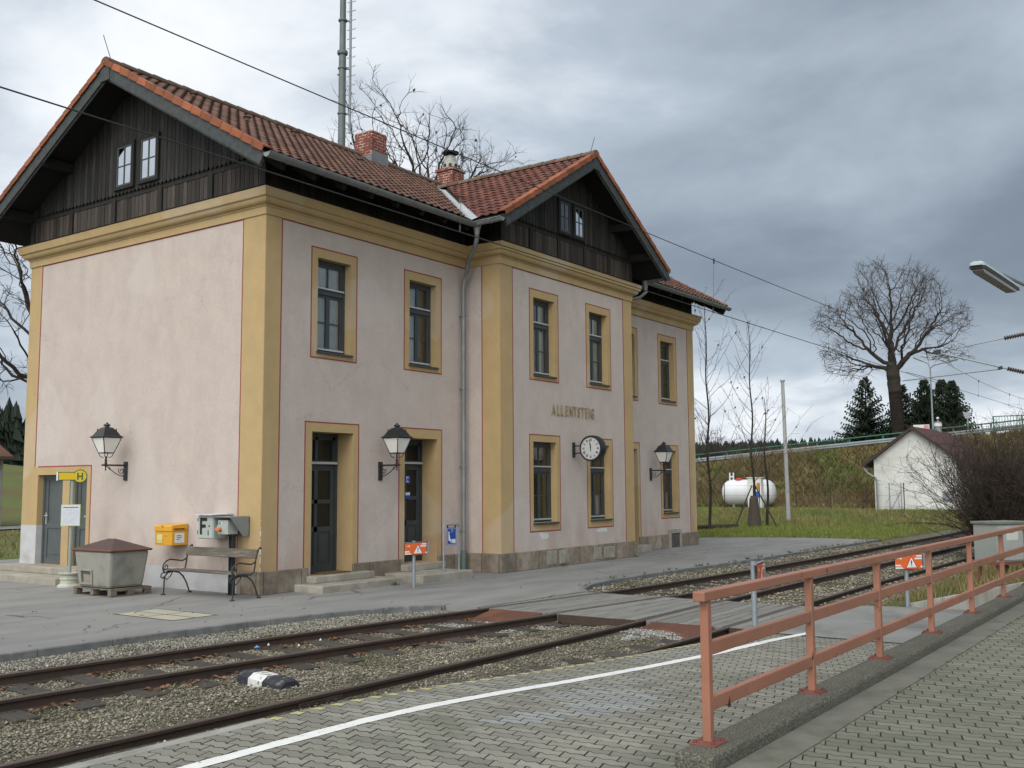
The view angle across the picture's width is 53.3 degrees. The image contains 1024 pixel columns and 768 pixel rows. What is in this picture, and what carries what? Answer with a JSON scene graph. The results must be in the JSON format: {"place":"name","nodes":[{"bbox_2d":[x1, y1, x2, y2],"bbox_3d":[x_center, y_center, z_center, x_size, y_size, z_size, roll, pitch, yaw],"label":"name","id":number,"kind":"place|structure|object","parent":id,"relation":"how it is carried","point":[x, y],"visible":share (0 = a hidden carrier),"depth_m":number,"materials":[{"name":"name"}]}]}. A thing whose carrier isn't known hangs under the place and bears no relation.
{"place":"outdoors","nodes":[
{"label":"outdoors","id":0,"kind":"place"},
{"bbox_2d":[0,527,20,557],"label":"verge grass","id":1,"kind":"structure","parent":0,"point":[12,542],"depth_m":37.39,"materials":[{"name":"green plant"}]},
{"bbox_2d":[0,613,669,767],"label":"ballast bed","id":2,"kind":"object","parent":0,"point":[394,689],"visible":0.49,"depth_m":10.68,"materials":[{"name":"grey gravel"}]},
{"bbox_2d":[0,610,452,672],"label":"ballast gravel","id":3,"kind":"structure","parent":2,"relation":"on","point":[156,647],"depth_m":13.63,"materials":[{"name":"grey gravel"}]},
{"bbox_2d":[0,617,641,711],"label":"fallen leaves","id":4,"kind":"object","parent":2,"relation":"on","point":[215,675],"visible":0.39,"depth_m":12.22,"materials":[{"name":"brown plant"}]},
{"bbox_2d":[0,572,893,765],"bbox_3d":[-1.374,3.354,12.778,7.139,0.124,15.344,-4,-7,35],"label":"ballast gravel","id":5,"kind":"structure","parent":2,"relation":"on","point":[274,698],"depth_m":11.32,"materials":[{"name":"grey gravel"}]},
{"bbox_2d":[237,668,298,689],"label":"marker block","id":6,"kind":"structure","parent":5,"relation":"on","point":[253,677],"depth_m":10.70,"materials":[{"name":"black paint"}]},
{"bbox_2d":[20,539,1018,727],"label":"weeds","id":7,"kind":"object","parent":5,"relation":"on","point":[610,576],"visible":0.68,"depth_m":21.35,"materials":[{"name":"green plant"}]},
{"bbox_2d":[425,621,553,634],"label":"ballast gravel","id":8,"kind":"structure","parent":2,"relation":"on","point":[514,631],"depth_m":15.13,"materials":[{"name":"grey gravel"}]},
{"bbox_2d":[620,628,685,640],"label":"ballast gravel","id":9,"kind":"structure","parent":2,"relation":"on","point":[672,635],"depth_m":13.98,"materials":[{"name":"grey gravel"}]},
{"bbox_2d":[640,622,714,638],"bbox_3d":[2.257,3.447,14.232,1.192,0.139,0.538,-4,-7,35],"label":"deflector plate","id":10,"kind":"object","parent":2,"relation":"on","point":[684,631],"visible":0.36,"depth_m":14.32,"materials":[{"name":"metal"}]},
{"bbox_2d":[0,537,874,652],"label":"asphalt forecourt","id":11,"kind":"structure","parent":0,"point":[60,616],"depth_m":18.07,"materials":[{"name":"grey asphalt"}]},
{"bbox_2d":[56,469,86,587],"bbox_3d":[-8.864,2.886,20.468,0.450,2.335,0.496,-4,-7,35],"label":"bus stop","id":12,"kind":"object","parent":11,"relation":"on","point":[70,514],"visible":0.96,"depth_m":20.45,"materials":[{"name":"yellow"}]},
{"bbox_2d":[73,585,151,597],"bbox_3d":[-7.438,3.832,18.997,1.180,0.142,0.850,-4,-7,35],"label":"pallet","id":13,"kind":"object","parent":11,"relation":"on","point":[113,592],"visible":0.73,"depth_m":18.70,"materials":[{"name":"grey wood"}]},
{"bbox_2d":[71,538,152,588],"bbox_3d":[-7.454,3.319,18.996,1.256,0.875,0.876,-4,-7,35],"label":"grit bin","id":14,"kind":"object","parent":13,"relation":"on","point":[109,563],"visible":1,"depth_m":18.68,"materials":[{"name":"grey plastic"}]},
{"bbox_2d":[115,609,215,620],"bbox_3d":[-5.380,3.586,15.821,1.520,0.034,0.840,-4,-7,35],"label":"pit cover","id":15,"kind":"object","parent":11,"relation":"on","point":[168,615],"visible":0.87,"depth_m":15.78,"materials":[{"name":"grey concrete"}]},
{"bbox_2d":[160,544,261,600],"bbox_3d":[-5.456,3.388,18.449,2.040,0.904,0.712,-4,-7,35],"label":"park bench","id":16,"kind":"object","parent":11,"relation":"on","point":[224,552],"visible":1,"depth_m":18.49,"materials":[{"name":"brown wood"}]},
{"bbox_2d":[213,516,249,595],"bbox_3d":[-5.175,3.143,18.701,0.500,1.425,0.476,-4,-7,35],"label":"switch box","id":17,"kind":"object","parent":11,"relation":"on","point":[233,527],"visible":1,"depth_m":18.66,"materials":[{"name":"grey metal"}]},
{"bbox_2d":[337,0,355,145],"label":"radio mast","id":18,"kind":"object","parent":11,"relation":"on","point":[342,52],"visible":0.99,"depth_m":34.83,"materials":[{"name":"grey metal"}]},
{"bbox_2d":[0,35,731,595],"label":"station building","id":19,"kind":"structure","parent":11,"relation":"on","point":[274,357],"depth_m":22.22,"materials":[{"name":"beige paint"}]},
{"bbox_2d":[41,475,62,564],"bbox_3d":[-10.184,3.023,22.791,1.000,1.980,0.115,-4,-7,35],"label":"door","id":20,"kind":"structure","parent":19,"relation":"in","point":[52,489],"depth_m":22.90,"materials":[{"name":"grey wood"}]},
{"bbox_2d":[73,479,86,565],"bbox_3d":[-9.290,2.955,22.162,0.650,1.980,0.115,-4,-7,35],"label":"door","id":21,"kind":"structure","parent":19,"relation":"in","point":[80,488],"depth_m":22.25,"materials":[{"name":"grey wood"}]},
{"bbox_2d":[90,422,127,480],"bbox_3d":[-8.201,1.382,20.896,0.482,1.185,0.714,-4,-7,35],"label":"wall lamp","id":22,"kind":"object","parent":19,"relation":"attached to","point":[106,439],"visible":1,"depth_m":20.75,"materials":[{"name":"black metal"}]},
{"bbox_2d":[113,139,135,191],"bbox_3d":[-8.290,-4.671,21.845,0.700,1.020,0.055,-4,-7,35],"label":"window","id":23,"kind":"structure","parent":19,"relation":"in","point":[125,152],"depth_m":21.82,"materials":[{"name":"grey glass"}]},
{"bbox_2d":[137,131,160,184],"bbox_3d":[-7.597,-4.724,21.357,0.700,1.020,0.055,-4,-7,35],"label":"window","id":24,"kind":"structure","parent":19,"relation":"in","point":[148,167],"depth_m":21.34,"materials":[{"name":"glass"}]},
{"bbox_2d":[154,523,187,545],"bbox_3d":[-6.612,2.917,19.820,0.582,0.406,0.389,-4,-7,35],"label":"letter box","id":25,"kind":"object","parent":19,"relation":"attached to","point":[171,534],"visible":1,"depth_m":19.68,"materials":[{"name":"yellow paint"}]},
{"bbox_2d":[195,513,232,538],"bbox_3d":[-5.571,2.647,19.037,0.510,0.465,0.499,-4,-7,35],"label":"field telephone box","id":26,"kind":"object","parent":19,"relation":"attached to","point":[207,524],"visible":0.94,"depth_m":18.88,"materials":[{"name":"grey metal"}]},
{"bbox_2d":[198,516,212,537],"bbox_3d":[-5.669,2.648,18.889,0.410,0.405,0.013,-4,-7,35],"label":"cabinet door","id":27,"kind":"structure","parent":26,"relation":"in","point":[209,521],"depth_m":18.86,"materials":[{"name":"white metal"}]},
{"bbox_2d":[310,433,337,572],"bbox_3d":[-3.918,2.370,20.424,0.150,2.770,1.140,-4,-7,35],"label":"door","id":28,"kind":"structure","parent":19,"relation":"in","point":[324,446],"depth_m":20.64,"materials":[{"name":"grey paint"}]},
{"bbox_2d":[310,570,350,574],"bbox_3d":[-3.573,3.717,20.131,0.380,0.022,0.750,-4,-7,35],"label":"door mat","id":29,"kind":"object","parent":19,"relation":"on","point":[330,572],"depth_m":20.00,"materials":[{"name":"brown fabric"}]},
{"bbox_2d":[316,260,353,357],"bbox_3d":[-3.650,-1.520,20.601,0.310,1.917,0.985,-4,-7,35],"label":"window","id":30,"kind":"structure","parent":19,"relation":"in","point":[331,277],"depth_m":20.76,"materials":[{"name":"grey glass"}]},
{"bbox_2d":[378,423,412,479],"bbox_3d":[-2.475,1.402,21.164,0.714,1.185,0.482,-4,-7,35],"label":"wall lamp","id":31,"kind":"object","parent":19,"relation":"attached to","point":[396,439],"visible":1,"depth_m":21.04,"materials":[{"name":"black metal"}]},
{"bbox_2d":[404,439,422,561],"bbox_3d":[-2.360,2.574,22.614,0.150,2.700,1.110,-4,-7,35],"label":"door","id":32,"kind":"structure","parent":19,"relation":"in","point":[413,453],"depth_m":22.89,"materials":[{"name":"grey paint"}]},
{"bbox_2d":[409,282,438,369],"bbox_3d":[-2.082,-1.305,22.850,0.362,1.917,0.985,-4,-7,35],"label":"window","id":33,"kind":"structure","parent":19,"relation":"in","point":[420,295],"depth_m":23.07,"materials":[{"name":"grey glass"}]},
{"bbox_2d":[443,523,460,571],"bbox_3d":[-1.284,3.464,21.634,0.100,1.000,0.620,-4,-7,35],"label":"hoop sign","id":34,"kind":"object","parent":19,"relation":"on","point":[451,535],"visible":1,"depth_m":21.66,"materials":[{"name":"silver metal"}]},
{"bbox_2d":[533,299,557,378],"bbox_3d":[0.537,-1.095,25.127,0.730,1.917,0.985,-4,-7,35],"label":"window","id":35,"kind":"structure","parent":19,"relation":"in","point":[540,309],"depth_m":25.30,"materials":[{"name":"grey glass"}]},
{"bbox_2d":[533,442,559,524],"bbox_3d":[0.557,2.403,24.774,0.730,1.967,1.075,-4,-7,35],"label":"window","id":36,"kind":"structure","parent":19,"relation":"in","point":[541,451],"depth_m":24.97,"materials":[{"name":"grey glass"}]},
{"bbox_2d":[557,197,571,237],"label":"window","id":37,"kind":"structure","parent":19,"relation":"in","point":[567,231],"depth_m":25.88,"materials":[{"name":"grey paint"}]},
{"bbox_2d":[572,203,585,241],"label":"window","id":38,"kind":"structure","parent":19,"relation":"in","point":[578,212],"depth_m":26.41,"materials":[{"name":"grey paint"}]},
{"bbox_2d":[572,435,605,461],"bbox_3d":[1.909,1.611,25.472,0.893,0.648,0.230,-4,-7,35],"label":"platform clock","id":39,"kind":"object","parent":19,"relation":"attached to","point":[592,447],"visible":1,"depth_m":25.31,"materials":[{"name":"black metal"}]},
{"bbox_2d":[589,314,609,386],"bbox_3d":[2.046,-0.892,27.248,0.730,1.917,0.985,-4,-7,35],"label":"window","id":40,"kind":"structure","parent":19,"relation":"in","point":[595,335],"depth_m":27.42,"materials":[{"name":"grey glass"}]},
{"bbox_2d":[590,457,612,520],"bbox_3d":[2.065,2.605,26.895,0.730,1.967,1.055,-4,-7,35],"label":"window","id":41,"kind":"structure","parent":19,"relation":"in","point":[597,467],"depth_m":27.10,"materials":[{"name":"grey glass"}]},
{"bbox_2d":[650,441,673,480],"bbox_3d":[4.512,2.338,30.986,0.714,1.185,0.482,-4,-7,35],"label":"wall lamp","id":42,"kind":"object","parent":19,"relation":"attached to","point":[663,452],"visible":1,"depth_m":30.86,"materials":[{"name":"black metal"}]},
{"bbox_2d":[660,342,676,402],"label":"window","id":43,"kind":"structure","parent":19,"relation":"in","point":[664,348],"depth_m":32.90,"materials":[{"name":"grey glass"}]},
{"bbox_2d":[663,459,679,513],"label":"window","id":44,"kind":"structure","parent":19,"relation":"in","point":[667,477],"depth_m":32.57,"materials":[{"name":"grey glass"}]},
{"bbox_2d":[403,541,428,587],"bbox_3d":[-1.765,3.513,19.977,0.311,0.900,0.923,-3,-6,25],"label":"warning sign","id":45,"kind":"object","parent":11,"relation":"on","point":[413,548],"visible":1,"depth_m":19.78,"materials":[{"name":"orange metal"}]},
{"bbox_2d":[0,439,1023,606],"bbox_3d":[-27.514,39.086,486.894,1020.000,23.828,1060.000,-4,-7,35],"label":"ground","id":46,"kind":"structure","parent":0,"point":[11,505],"depth_m":62.82,"materials":[{"name":"green plant"}]},
{"bbox_2d":[0,445,13,526],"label":"grey shed","id":47,"kind":"structure","parent":46,"relation":"on","point":[5,454],"depth_m":51.72,"materials":[{"name":"concrete"}]},
{"bbox_2d":[0,396,25,465],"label":"forest edge","id":48,"kind":"object","parent":46,"relation":"on","point":[12,433],"visible":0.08,"depth_m":115.94,"materials":[{"name":"green plant"}]},
{"bbox_2d":[0,243,30,394],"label":"bare tree","id":49,"kind":"object","parent":46,"relation":"on","point":[20,376],"visible":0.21,"depth_m":48.40,"materials":[{"name":"brown plant"}]},
{"bbox_2d":[0,605,441,662],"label":"kerb","id":50,"kind":"structure","parent":46,"relation":"on","point":[50,651],"depth_m":14.19,"materials":[{"name":"grey concrete"}]},
{"bbox_2d":[327,58,534,179],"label":"tall bare tree","id":51,"kind":"object","parent":46,"relation":"on","point":[442,159],"visible":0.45,"depth_m":44.16,"materials":[{"name":"brown plant"}]},
{"bbox_2d":[481,592,816,629],"bbox_3d":[2.299,3.729,16.347,4.798,0.297,2.970,-4,-7,35],"label":"timber crossing","id":52,"kind":"object","parent":46,"relation":"on","point":[725,613],"visible":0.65,"depth_m":16.20,"materials":[{"name":"grey wood"}]},
{"bbox_2d":[558,614,742,633],"bbox_3d":[2.059,3.489,14.687,3.303,0.128,0.038,-4,-7,35],"label":"crossing edge","id":53,"kind":"object","parent":52,"relation":"attached to","point":[582,620],"visible":0.5,"depth_m":15.26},
{"bbox_2d":[695,428,740,463],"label":"bare bush","id":54,"kind":"object","parent":46,"relation":"on","point":[710,449],"visible":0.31,"depth_m":87.92,"materials":[{"name":"brown plant"}]},
{"bbox_2d":[697,524,738,528],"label":"log","id":55,"kind":"object","parent":46,"relation":"on","point":[713,526],"visible":0.42,"depth_m":45.02,"materials":[{"name":"brown wood"}]},
{"bbox_2d":[694,278,756,529],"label":"sapling","id":56,"kind":"object","parent":46,"relation":"on","point":[707,464],"visible":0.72,"depth_m":44.52,"materials":[{"name":"brown plant"}]},
{"bbox_2d":[579,539,878,591],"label":"kerb","id":57,"kind":"structure","parent":46,"relation":"on","point":[625,579],"depth_m":24.59,"materials":[{"name":"grey concrete"}]},
{"bbox_2d":[727,438,769,458],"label":"bare bush","id":58,"kind":"object","parent":46,"relation":"on","point":[743,451],"visible":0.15,"depth_m":85.40,"materials":[{"name":"brown plant"}]},
{"bbox_2d":[722,473,776,507],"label":"gas tank","id":59,"kind":"object","parent":46,"relation":"on","point":[736,496],"visible":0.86,"depth_m":65.85,"materials":[{"name":"white metal"}]},
{"bbox_2d":[746,477,763,507],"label":"regulator cabinet","id":60,"kind":"object","parent":46,"relation":"on","point":[759,480],"visible":0.57,"depth_m":64.59,"materials":[{"name":"white metal"}]},
{"bbox_2d":[736,485,776,526],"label":"tree stake","id":61,"kind":"object","parent":46,"relation":"on","point":[763,502],"visible":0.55,"depth_m":46.24,"materials":[{"name":"brown wood"}]},
{"bbox_2d":[724,376,811,524],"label":"sapling","id":62,"kind":"object","parent":46,"relation":"on","point":[767,484],"visible":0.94,"depth_m":46.89,"materials":[{"name":"brown plant"}]},
{"bbox_2d":[718,316,819,495],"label":"sapling","id":63,"kind":"object","parent":46,"relation":"on","point":[751,458],"visible":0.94,"depth_m":46.86,"materials":[{"name":"brown plant"}]},
{"bbox_2d":[747,496,761,526],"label":"trunk guard","id":64,"kind":"object","parent":63,"relation":"attached to","point":[754,518],"visible":0.8,"depth_m":46.31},
{"bbox_2d":[780,380,790,520],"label":"bare pole","id":65,"kind":"object","parent":46,"relation":"on","point":[787,494],"visible":0.83,"depth_m":52.78,"materials":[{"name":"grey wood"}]},
{"bbox_2d":[724,483,904,509],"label":"meadow fence","id":66,"kind":"object","parent":46,"relation":"on","point":[796,497],"visible":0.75,"depth_m":57.68,"materials":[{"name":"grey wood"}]},
{"bbox_2d":[697,506,970,539],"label":"grass","id":67,"kind":"structure","parent":46,"relation":"on","point":[854,531],"depth_m":44.03,"materials":[{"name":"green plant"}]},
{"bbox_2d":[675,586,1023,767],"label":"kerb","id":68,"kind":"structure","parent":46,"relation":"on","point":[754,733],"depth_m":6.74,"materials":[{"name":"concrete"}]},
{"bbox_2d":[689,525,1023,747],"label":"railing","id":69,"kind":"object","parent":68,"relation":"on","point":[809,616],"visible":1,"depth_m":7.00,"materials":[{"name":"paint"}]},
{"bbox_2d":[695,430,1014,461],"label":"distant forest","id":70,"kind":"object","parent":46,"relation":"on","point":[772,443],"visible":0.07,"depth_m":351.28,"materials":[{"name":"green plant"}]},
{"bbox_2d":[695,419,1023,461],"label":"guard rail","id":71,"kind":"object","parent":46,"relation":"on","point":[849,444],"visible":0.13,"depth_m":71.69,"materials":[{"name":"metal"}]},
{"bbox_2d":[696,422,1023,508],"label":"embankment scrub","id":72,"kind":"object","parent":46,"relation":"on","point":[832,454],"visible":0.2,"depth_m":68.68,"materials":[{"name":"plant"}]},
{"bbox_2d":[831,376,891,447],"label":"spruce tree","id":73,"kind":"object","parent":46,"relation":"on","point":[867,424],"visible":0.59,"depth_m":94.72,"materials":[{"name":"green plant"}]},
{"bbox_2d":[877,483,901,509],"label":"wire fence","id":74,"kind":"object","parent":46,"relation":"on","point":[889,499],"visible":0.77,"depth_m":57.67,"materials":[{"name":"grey metal"}]},
{"bbox_2d":[808,253,979,437],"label":"oak tree","id":75,"kind":"object","parent":46,"relation":"on","point":[895,399],"visible":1,"depth_m":85.12,"materials":[{"name":"brown plant"}]},
{"bbox_2d":[880,384,919,438],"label":"spruce tree","id":76,"kind":"object","parent":46,"relation":"on","point":[905,397],"visible":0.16,"depth_m":94.50,"materials":[{"name":"green plant"}]},
{"bbox_2d":[861,417,991,509],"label":"house","id":77,"kind":"structure","parent":46,"relation":"on","point":[892,451],"depth_m":58.07,"materials":[{"name":"grey paint"}]},
{"bbox_2d":[904,379,950,431],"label":"spruce tree","id":78,"kind":"object","parent":46,"relation":"on","point":[921,411],"visible":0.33,"depth_m":92.84,"materials":[{"name":"green plant"}]},
{"bbox_2d":[913,357,957,428],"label":"street lamp","id":79,"kind":"object","parent":46,"relation":"on","point":[931,387],"visible":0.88,"depth_m":85.25,"materials":[{"name":"grey metal"}]},
{"bbox_2d":[930,379,966,426],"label":"spruce tree","id":80,"kind":"object","parent":46,"relation":"on","point":[939,388],"visible":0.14,"depth_m":93.21,"materials":[{"name":"green plant"}]},
{"bbox_2d":[875,404,1023,546],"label":"bare shrub","id":81,"kind":"object","parent":46,"relation":"on","point":[1000,487],"visible":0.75,"depth_m":27.11,"materials":[{"name":"brown plant"}]},
{"bbox_2d":[882,564,1023,605],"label":"grass bank","id":82,"kind":"structure","parent":46,"relation":"on","point":[897,604],"depth_m":16.77,"materials":[{"name":"green plant"}]},
{"bbox_2d":[902,332,1023,382],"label":"catenary mast","id":83,"kind":"object","parent":82,"relation":"on","point":[999,367],"visible":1,"depth_m":35.11,"materials":[{"name":"galvanised steel"},{"name":"brown porcelain"}]},
{"bbox_2d":[0,0,1023,409],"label":"overhead line","id":84,"kind":"object","parent":83,"relation":"hanging from","point":[424,220],"visible":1,"depth_m":14.52,"materials":[{"name":"grey metal"}]},
{"bbox_2d":[970,520,1023,579],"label":"electrical cabinet","id":85,"kind":"object","parent":82,"relation":"on","point":[986,547],"visible":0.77,"depth_m":18.12,"materials":[{"name":"grey metal"}]},
{"bbox_2d":[929,380,982,436],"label":"spruce tree","id":86,"kind":"object","parent":46,"relation":"on","point":[949,411],"visible":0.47,"depth_m":91.37,"materials":[{"name":"green plant"}]},
{"bbox_2d":[910,582,1023,609],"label":"retaining wall","id":87,"kind":"structure","parent":46,"relation":"on","point":[986,596],"depth_m":15.56,"materials":[{"name":"concrete"}]},
{"bbox_2d":[945,402,1023,524],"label":"bare shrub","id":88,"kind":"object","parent":46,"relation":"on","point":[1002,464],"visible":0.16,"depth_m":27.58,"materials":[{"name":"brown plant"}]},
{"bbox_2d":[993,415,1023,432],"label":"bridge railing","id":89,"kind":"object","parent":46,"relation":"on","point":[1007,419],"visible":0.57,"depth_m":65.78,"materials":[{"name":"metal"}]},
{"bbox_2d":[0,0,1023,444],"label":"sky","id":90,"kind":"structure","parent":0,"point":[787,144],"materials":[{"name":"grey"}]},
{"bbox_2d":[588,528,993,606],"bbox_3d":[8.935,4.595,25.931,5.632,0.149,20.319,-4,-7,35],"label":"ballast gravel","id":91,"kind":"structure","parent":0,"point":[852,583],"depth_m":22.40,"materials":[{"name":"grey gravel"}]},
{"bbox_2d":[0,529,970,723],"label":"railway track","id":92,"kind":"structure","parent":91,"relation":"on","point":[13,709],"depth_m":12.65,"materials":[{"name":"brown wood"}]},
{"bbox_2d":[469,609,541,621],"bbox_3d":[-0.083,3.626,15.880,1.192,0.139,0.538,-4,-7,35],"label":"deflector plate","id":93,"kind":"object","parent":92,"relation":"on","point":[494,615],"visible":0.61,"depth_m":15.96,"materials":[{"name":"metal"}]},
{"bbox_2d":[7,543,965,763],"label":"coarse gravel","id":94,"kind":"structure","parent":91,"relation":"on","point":[228,701],"depth_m":11.64,"materials":[{"name":"grey gravel"}]},
{"bbox_2d":[0,542,974,767],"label":"railway track","id":95,"kind":"structure","parent":91,"relation":"on","point":[54,759],"depth_m":10.87,"materials":[{"name":"brown metal"}]},
{"bbox_2d":[697,505,964,527],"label":"tall dry grass","id":96,"kind":"structure","parent":0,"point":[846,514],"depth_m":52.77,"materials":[{"name":"green plant"}]},
{"bbox_2d":[780,606,966,642],"bbox_3d":[5.417,3.482,14.146,2.800,0.312,4.220,-4,-7,35],"label":"concrete apron","id":97,"kind":"object","parent":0,"point":[850,623],"visible":0.26,"depth_m":14.24,"materials":[{"name":"grey concrete"}]},
{"bbox_2d":[894,553,924,606],"bbox_3d":[6.423,3.103,16.243,0.319,0.870,0.948,-6,-8,43],"label":"warning sign","id":98,"kind":"object","parent":97,"relation":"on","point":[907,563],"visible":0.85,"depth_m":16.09,"materials":[{"name":"orange metal"}]},
{"bbox_2d":[777,615,1023,767],"bbox_3d":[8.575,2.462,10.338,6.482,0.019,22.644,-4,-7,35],"label":"platform paving","id":99,"kind":"structure","parent":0,"point":[988,674],"depth_m":6.29,"materials":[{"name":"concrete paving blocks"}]},
{"bbox_2d":[59,718,273,767],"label":"platform edge","id":100,"kind":"object","parent":99,"relation":"on","point":[121,755],"visible":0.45,"depth_m":5.87,"materials":[{"name":"concrete"}]},
{"bbox_2d":[83,634,898,767],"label":"platform paving","id":101,"kind":"structure","parent":99,"relation":"on","point":[648,718],"depth_m":6.53,"materials":[{"name":"grey concrete"}]},
{"bbox_2d":[178,633,805,767],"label":"white line","id":102,"kind":"object","parent":101,"relation":"on","point":[244,752],"visible":0.93,"depth_m":6.76,"materials":[{"name":"paint"}]},
{"bbox_2d":[750,561,765,642],"bbox_3d":[2.923,2.573,12.117,0.101,0.950,0.550,-3,-6,23],"label":"warning sign","id":103,"kind":"object","parent":101,"relation":"on","point":[758,569],"visible":0.61,"depth_m":11.97,"materials":[{"name":"grey metal"}]},
{"bbox_2d":[727,601,1023,767],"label":"gutter strip","id":104,"kind":"object","parent":99,"relation":"on","point":[788,747],"visible":0.6,"depth_m":6.87,"materials":[{"name":"concrete"}]},
{"bbox_2d":[969,261,1023,292],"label":"platform lamp","id":105,"kind":"object","parent":99,"relation":"on","point":[1004,282],"visible":1,"depth_m":8.79,"materials":[{"name":"grey metal"}]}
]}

